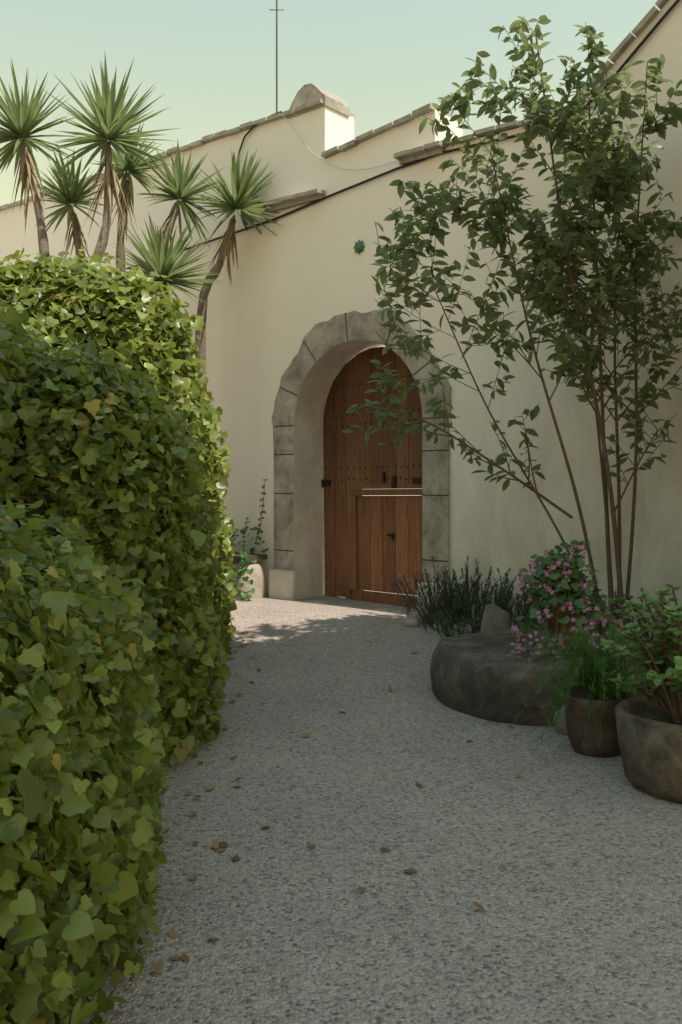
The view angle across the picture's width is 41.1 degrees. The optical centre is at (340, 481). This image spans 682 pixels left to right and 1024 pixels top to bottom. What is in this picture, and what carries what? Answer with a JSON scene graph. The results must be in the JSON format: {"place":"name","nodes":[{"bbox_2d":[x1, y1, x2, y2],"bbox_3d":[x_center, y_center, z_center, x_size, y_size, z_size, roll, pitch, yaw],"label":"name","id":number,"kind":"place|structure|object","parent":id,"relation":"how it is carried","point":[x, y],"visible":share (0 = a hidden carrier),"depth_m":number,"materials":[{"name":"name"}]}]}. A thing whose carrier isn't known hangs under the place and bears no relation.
{"place":"outdoors","nodes":[
{"label":"outdoors","id":0,"kind":"place"},
{"bbox_2d":[233,481,264,554],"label":"stems","id":1,"kind":"object","parent":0,"point":[260,522],"visible":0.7,"depth_m":11.25,"materials":[{"name":"green plant"}]},
{"bbox_2d":[0,0,659,346],"label":"sky","id":2,"kind":"structure","parent":0,"point":[213,62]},
{"bbox_2d":[285,117,398,169],"bbox_3d":[0.155,-4.014,10.443,2.254,0.976,0.008,0,0,40],"label":"cable","id":3,"kind":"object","parent":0,"point":[335,166],"depth_m":10.63,"materials":[{"name":"grey rubber"}]},
{"bbox_2d":[68,590,681,1023],"bbox_3d":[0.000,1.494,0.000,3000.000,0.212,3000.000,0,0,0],"label":"ground","id":4,"kind":"structure","parent":0,"point":[560,860],"depth_m":3.83,"materials":[{"name":"grey gravel"}]},
{"bbox_2d":[0,248,236,1023],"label":"ivy hedge","id":5,"kind":"object","parent":4,"relation":"on","point":[115,648],"depth_m":4.71,"materials":[{"name":"green plant"}]},
{"bbox_2d":[0,55,282,397],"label":"yucca","id":6,"kind":"object","parent":4,"relation":"on","point":[111,122],"depth_m":10.63,"materials":[{"name":"green plant"}]},
{"bbox_2d":[229,479,268,600],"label":"plant leaves","id":7,"kind":"object","parent":4,"relation":"on","point":[245,561],"visible":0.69,"depth_m":10.90,"materials":[{"name":"green plant"}]},
{"bbox_2d":[232,561,266,598],"bbox_3d":[-1.553,1.302,11.588,1.390,0.727,0.483,0,0,40],"label":"stone","id":8,"kind":"object","parent":4,"relation":"on","point":[257,576],"visible":0.1,"depth_m":11.13,"materials":[{"name":"beige stone"}]},
{"bbox_2d":[233,552,266,560],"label":"planter soil","id":9,"kind":"structure","parent":8,"relation":"on","point":[236,556],"depth_m":11.19,"materials":[{"name":"brown soil"}]},
{"bbox_2d":[0,0,681,637],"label":"wall","id":10,"kind":"structure","parent":4,"relation":"on","point":[300,274],"depth_m":9.64,"materials":[{"name":"paint"}]},
{"bbox_2d":[269,0,283,112],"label":"antenna mast","id":11,"kind":"object","parent":10,"relation":"attached to","point":[276,9],"visible":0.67,"depth_m":12.59,"materials":[{"name":"grey metal"}]},
{"bbox_2d":[287,83,349,118],"bbox_3d":[-0.278,-4.617,11.146,0.620,0.335,0.460,0,0,40],"label":"chimney cap","id":12,"kind":"object","parent":10,"relation":"on","point":[307,93],"visible":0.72,"depth_m":10.96,"materials":[{"name":"concrete"}]},
{"bbox_2d":[0,0,668,211],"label":"roof tiles","id":13,"kind":"object","parent":10,"relation":"on","point":[404,157],"visible":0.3,"depth_m":10.26,"materials":[{"name":"beige tile"}]},
{"bbox_2d":[269,569,448,614],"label":"stone blocks","id":14,"kind":"structure","parent":10,"relation":"attached to","point":[282,584],"depth_m":11.09,"materials":[{"name":"stone"}]},
{"bbox_2d":[354,240,364,253],"bbox_3d":[0.196,-2.690,10.435,0.174,0.174,0.035,0,0,40],"label":"ceramic rosette","id":15,"kind":"object","parent":10,"relation":"attached to","point":[359,246],"visible":1,"depth_m":10.42,"materials":[{"name":"green ceramic"}]},
{"bbox_2d":[153,625,541,972],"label":"dry leaves","id":16,"kind":"object","parent":4,"relation":"on","point":[157,966],"visible":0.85,"depth_m":3.94,"materials":[{"name":"brown plant"}]},
{"bbox_2d":[271,309,451,598],"bbox_3d":[0.334,-0.033,10.707,2.644,3.866,0.585,0,0,40],"label":"stone door arch","id":17,"kind":"structure","parent":4,"relation":"on","point":[307,378],"depth_m":11.10,"materials":[{"name":"grey stone"}]},
{"bbox_2d":[274,312,447,561],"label":"mortar joints","id":18,"kind":"object","parent":17,"relation":"attached to","point":[422,418],"visible":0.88,"depth_m":10.54,"materials":[{"name":"grey concrete"}]},
{"bbox_2d":[323,347,421,607],"bbox_3d":[0.432,-0.070,10.840,0.110,3.047,1.840,0,-1,-43],"label":"door leaf","id":19,"kind":"object","parent":17,"relation":"attached to","point":[363,551],"visible":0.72,"depth_m":10.90,"materials":[{"name":"brown wood"}]},
{"bbox_2d":[321,375,421,589],"bbox_3d":[0.413,0.072,10.813,0.065,2.564,1.930,0,-1,-44],"label":"door ironwork","id":20,"kind":"object","parent":19,"relation":"attached to","point":[393,482],"depth_m":10.70,"materials":[{"name":"black metal"}]},
{"bbox_2d":[303,600,471,632],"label":"pale rocks","id":21,"kind":"object","parent":4,"relation":"on","point":[412,620],"visible":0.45,"depth_m":9.15,"materials":[{"name":"stone"}]},
{"bbox_2d":[362,488,421,495],"bbox_3d":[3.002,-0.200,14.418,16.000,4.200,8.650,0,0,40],"label":"rail","id":22,"kind":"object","parent":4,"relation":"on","point":[393,495],"depth_m":15.90,"materials":[{"name":"silver metal"}]},
{"bbox_2d":[391,571,482,621],"bbox_3d":[0.986,1.163,9.300,0.962,0.512,0.986,0,0,0],"label":"lavender","id":23,"kind":"object","parent":4,"relation":"on","point":[409,608],"depth_m":9.19,"materials":[{"name":"plant"}]},
{"bbox_2d":[480,603,567,735],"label":"rocks","id":24,"kind":"object","parent":4,"relation":"on","point":[495,617],"visible":0.3,"depth_m":7.55,"materials":[{"name":"stone"}]},
{"bbox_2d":[399,556,677,644],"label":"plants","id":25,"kind":"object","parent":4,"relation":"on","point":[504,593],"depth_m":8.76,"materials":[{"name":"green plant"}]},
{"bbox_2d":[430,629,660,725],"bbox_3d":[1.470,1.403,6.583,1.653,0.450,1.660,0,0,0],"label":"stone planter","id":26,"kind":"object","parent":4,"relation":"on","point":[469,675],"visible":0.52,"depth_m":6.02,"materials":[{"name":"stone"}]},
{"bbox_2d":[543,601,589,645],"bbox_3d":[1.620,1.025,6.550,0.340,0.290,0.340,0,0,0],"label":"terracotta pot","id":27,"kind":"object","parent":26,"relation":"on","point":[551,622],"visible":0.17,"depth_m":6.44,"materials":[{"name":"brown ceramic"}]},
{"bbox_2d":[506,540,630,661],"bbox_3d":[1.543,0.891,6.313,0.868,0.929,0.794,0,0,0],"label":"pelargonium","id":28,"kind":"object","parent":26,"relation":"on","point":[577,562],"depth_m":6.28,"materials":[{"name":"green plant"}]},
{"bbox_2d":[562,685,632,757],"bbox_3d":[1.500,1.417,5.320,0.410,0.365,0.410,0,0,0],"label":"dark pot","id":29,"kind":"object","parent":4,"relation":"on","point":[577,718],"visible":0.68,"depth_m":5.17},
{"bbox_2d":[512,623,659,753],"bbox_3d":[1.513,1.174,5.291,1.002,0.662,1.046,0,0,0],"label":"fern","id":30,"kind":"object","parent":29,"relation":"in","point":[596,661],"depth_m":5.28,"materials":[{"name":"green plant"}]},
{"bbox_2d":[615,696,681,803],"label":"stone pot","id":31,"kind":"object","parent":4,"relation":"on","point":[651,753],"visible":0.88,"depth_m":4.52,"materials":[{"name":"grey stone"}]},
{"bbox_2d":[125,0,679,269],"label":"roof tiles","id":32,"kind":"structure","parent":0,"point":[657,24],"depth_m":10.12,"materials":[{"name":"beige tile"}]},
{"bbox_2d":[342,15,681,638],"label":"tree","id":33,"kind":"object","parent":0,"point":[609,164],"depth_m":7.22,"materials":[{"name":"green plant"}]},
{"bbox_2d":[633,710,680,724],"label":"potting soil","id":34,"kind":"structure","parent":0,"point":[658,715],"depth_m":4.87,"materials":[{"name":"brown soil"}]},
{"bbox_2d":[595,583,681,724],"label":"potted shrub","id":35,"kind":"object","parent":34,"relation":"on","point":[670,613],"depth_m":4.66,"materials":[{"name":"green plant"}]}
]}

